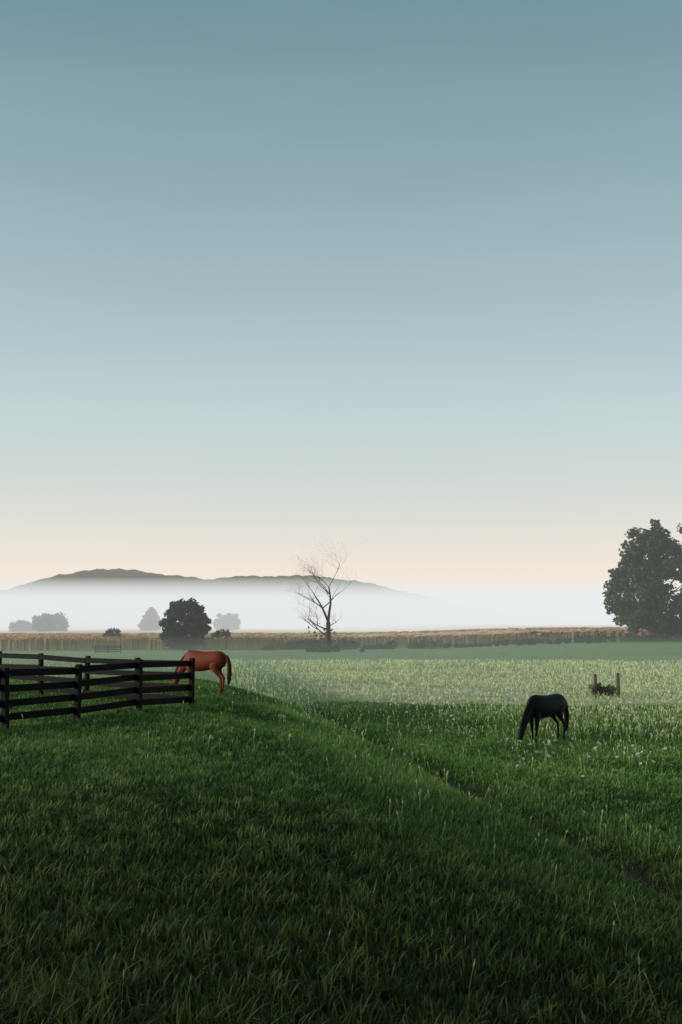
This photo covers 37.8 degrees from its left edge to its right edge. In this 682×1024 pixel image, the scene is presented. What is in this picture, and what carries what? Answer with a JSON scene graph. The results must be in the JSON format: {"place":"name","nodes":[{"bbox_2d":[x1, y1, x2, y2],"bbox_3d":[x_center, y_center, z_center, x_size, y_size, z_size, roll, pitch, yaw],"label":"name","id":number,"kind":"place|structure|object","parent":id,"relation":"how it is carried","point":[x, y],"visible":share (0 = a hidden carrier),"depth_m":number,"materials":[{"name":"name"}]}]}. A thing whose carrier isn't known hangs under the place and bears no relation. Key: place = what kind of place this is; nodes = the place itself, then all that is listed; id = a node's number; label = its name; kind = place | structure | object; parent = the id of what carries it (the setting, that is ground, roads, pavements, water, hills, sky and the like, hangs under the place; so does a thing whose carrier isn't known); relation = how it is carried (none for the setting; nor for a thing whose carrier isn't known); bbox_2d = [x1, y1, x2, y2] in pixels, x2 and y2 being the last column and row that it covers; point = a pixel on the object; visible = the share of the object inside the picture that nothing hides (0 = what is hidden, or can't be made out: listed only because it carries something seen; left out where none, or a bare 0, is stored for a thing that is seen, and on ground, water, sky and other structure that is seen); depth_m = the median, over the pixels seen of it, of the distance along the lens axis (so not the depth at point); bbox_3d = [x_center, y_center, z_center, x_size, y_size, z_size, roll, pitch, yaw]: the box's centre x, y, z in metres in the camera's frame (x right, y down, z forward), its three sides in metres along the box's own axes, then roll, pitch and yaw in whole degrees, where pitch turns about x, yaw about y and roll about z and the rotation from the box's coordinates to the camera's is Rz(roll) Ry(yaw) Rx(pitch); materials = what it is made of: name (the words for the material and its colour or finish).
{"place":"outdoors","nodes":[
{"label":"outdoors","id":0,"kind":"place"},
{"bbox_2d":[0,568,581,625],"bbox_3d":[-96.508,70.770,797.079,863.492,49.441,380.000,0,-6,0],"label":"distant hill","id":1,"kind":"structure","parent":0,"point":[118,597],"depth_m":677.40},
{"bbox_2d":[0,641,681,1023],"bbox_3d":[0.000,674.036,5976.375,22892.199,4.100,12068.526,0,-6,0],"label":"pasture ground","id":2,"kind":"structure","parent":0,"point":[652,651],"depth_m":21.69,"materials":[{"name":"green plant"}]},
{"bbox_2d":[8,620,33,631],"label":"tree foliage","id":3,"kind":"object","parent":2,"relation":"on","point":[21,626],"visible":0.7,"depth_m":389.74,"materials":[{"name":"grey plant"}]},
{"bbox_2d":[31,612,69,631],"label":"tree foliage","id":4,"kind":"object","parent":2,"relation":"on","point":[45,622],"visible":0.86,"depth_m":378.84,"materials":[{"name":"grey plant"}]},
{"bbox_2d":[67,619,111,626],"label":"fog bank","id":5,"kind":"structure","parent":2,"relation":"on","point":[89,623],"depth_m":553.39,"materials":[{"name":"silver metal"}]},
{"bbox_2d":[0,651,194,728],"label":"paddock fence","id":6,"kind":"object","parent":2,"relation":"on","point":[138,676],"visible":0.92,"depth_m":27.78,"materials":[{"name":"black paint"}]},
{"bbox_2d":[95,645,120,652],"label":"fence section","id":7,"kind":"object","parent":2,"relation":"on","point":[108,648],"visible":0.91,"depth_m":188.34,"materials":[{"name":"black paint"}]},
{"bbox_2d":[126,620,141,626],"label":"fog bank","id":8,"kind":"structure","parent":2,"relation":"on","point":[130,623],"depth_m":582.47,"materials":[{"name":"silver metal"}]},
{"bbox_2d":[158,597,211,649],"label":"tree","id":9,"kind":"object","parent":2,"relation":"on","point":[193,619],"depth_m":211.03,"materials":[{"name":"green plant"}]},
{"bbox_2d":[173,650,231,693],"bbox_3d":[-5.131,5.874,36.644,2.643,1.564,0.603,-3,-7,28],"label":"chestnut horse","id":10,"kind":"object","parent":2,"relation":"on","point":[214,662],"visible":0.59,"depth_m":36.29},
{"bbox_2d":[213,613,240,629],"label":"tree foliage","id":11,"kind":"object","parent":2,"relation":"on","point":[229,621],"visible":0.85,"depth_m":409.27,"materials":[{"name":"grey plant"}]},
{"bbox_2d":[0,623,626,638],"bbox_3d":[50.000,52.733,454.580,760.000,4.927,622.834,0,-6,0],"label":"crop field","id":12,"kind":"structure","parent":2,"relation":"on","point":[276,629],"depth_m":436.23,"materials":[{"name":"beige plant"}]},
{"bbox_2d":[137,607,160,630],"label":"tree foliage","id":13,"kind":"object","parent":12,"relation":"on","point":[151,616],"visible":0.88,"depth_m":395.17,"materials":[{"name":"grey plant"}]},
{"bbox_2d":[210,629,231,637],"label":"bush","id":14,"kind":"object","parent":12,"relation":"on","point":[227,633],"visible":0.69,"depth_m":222.98,"materials":[{"name":"green plant"}]},
{"bbox_2d":[288,535,353,651],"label":"dead tree","id":15,"kind":"object","parent":2,"relation":"on","point":[328,636],"visible":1,"depth_m":198.74,"materials":[{"name":"wood"}]},
{"bbox_2d":[0,677,681,1023],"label":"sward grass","id":16,"kind":"structure","parent":2,"relation":"on","point":[376,796],"depth_m":10.61,"materials":[{"name":"green plant"}]},
{"bbox_2d":[0,685,681,1023],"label":"grass tufts","id":17,"kind":"object","parent":2,"relation":"on","point":[14,1012],"visible":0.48,"depth_m":7.77,"materials":[{"name":"green plant"}]},
{"bbox_2d":[0,627,681,650],"bbox_3d":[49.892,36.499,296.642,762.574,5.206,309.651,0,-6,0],"label":"corn stalks","id":18,"kind":"object","parent":2,"relation":"on","point":[69,641],"visible":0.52,"depth_m":231.71,"materials":[{"name":"brown plant"}]},
{"bbox_2d":[3,658,681,1023],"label":"grass seed heads","id":19,"kind":"object","parent":2,"relation":"on","point":[619,668],"depth_m":74.31,"materials":[{"name":"green plant"}]},
{"bbox_2d":[426,639,442,649],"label":"fence","id":20,"kind":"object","parent":2,"relation":"on","point":[434,644],"depth_m":201.24,"materials":[{"name":"grey wood"}]},
{"bbox_2d":[247,674,680,812],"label":"wildflowers","id":21,"kind":"object","parent":2,"relation":"on","point":[548,743],"visible":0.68,"depth_m":61.70,"materials":[{"name":"grey plant"}]},
{"bbox_2d":[261,623,681,651],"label":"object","id":22,"kind":"object","parent":2,"relation":"on","point":[318,645],"visible":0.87,"depth_m":221.19,"materials":[{"name":"plant"}]},
{"bbox_2d":[518,694,568,742],"bbox_3d":[6.883,7.021,33.823,2.802,1.658,0.639,6,-9,-42],"label":"black horse","id":23,"kind":"object","parent":2,"relation":"on","point":[539,707],"visible":0.88,"depth_m":33.55},
{"bbox_2d":[588,682,619,697],"bbox_3d":[16.057,10.984,61.199,1.893,1.038,1.610,0,-6,0],"label":"weed bush","id":24,"kind":"object","parent":2,"relation":"on","point":[602,689],"depth_m":60.98,"materials":[{"name":"green plant"}]},
{"bbox_2d":[592,673,619,698],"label":"fence posts","id":25,"kind":"object","parent":2,"relation":"on","point":[594,678],"visible":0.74,"depth_m":61.28,"materials":[{"name":"brown wood"}]},
{"bbox_2d":[602,518,681,638],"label":"tree","id":26,"kind":"object","parent":2,"relation":"on","point":[655,543],"depth_m":226.07,"materials":[{"name":"green plant"}]},
{"bbox_2d":[643,635,669,641],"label":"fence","id":27,"kind":"object","parent":2,"relation":"on","point":[651,638],"visible":0.82,"depth_m":227.92,"materials":[{"name":"black paint"}]},
{"bbox_2d":[0,0,681,622],"label":"sky","id":28,"kind":"structure","parent":0,"point":[398,283],"materials":[{"name":"blue"}]},
{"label":"sapling trunk","id":29,"kind":"object","parent":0,"visible":0},
{"bbox_2d":[102,627,121,636],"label":"bush","id":30,"kind":"object","parent":29,"relation":"attached to","point":[110,632],"visible":0.62,"depth_m":247.23,"materials":[{"name":"green plant"}]}
]}

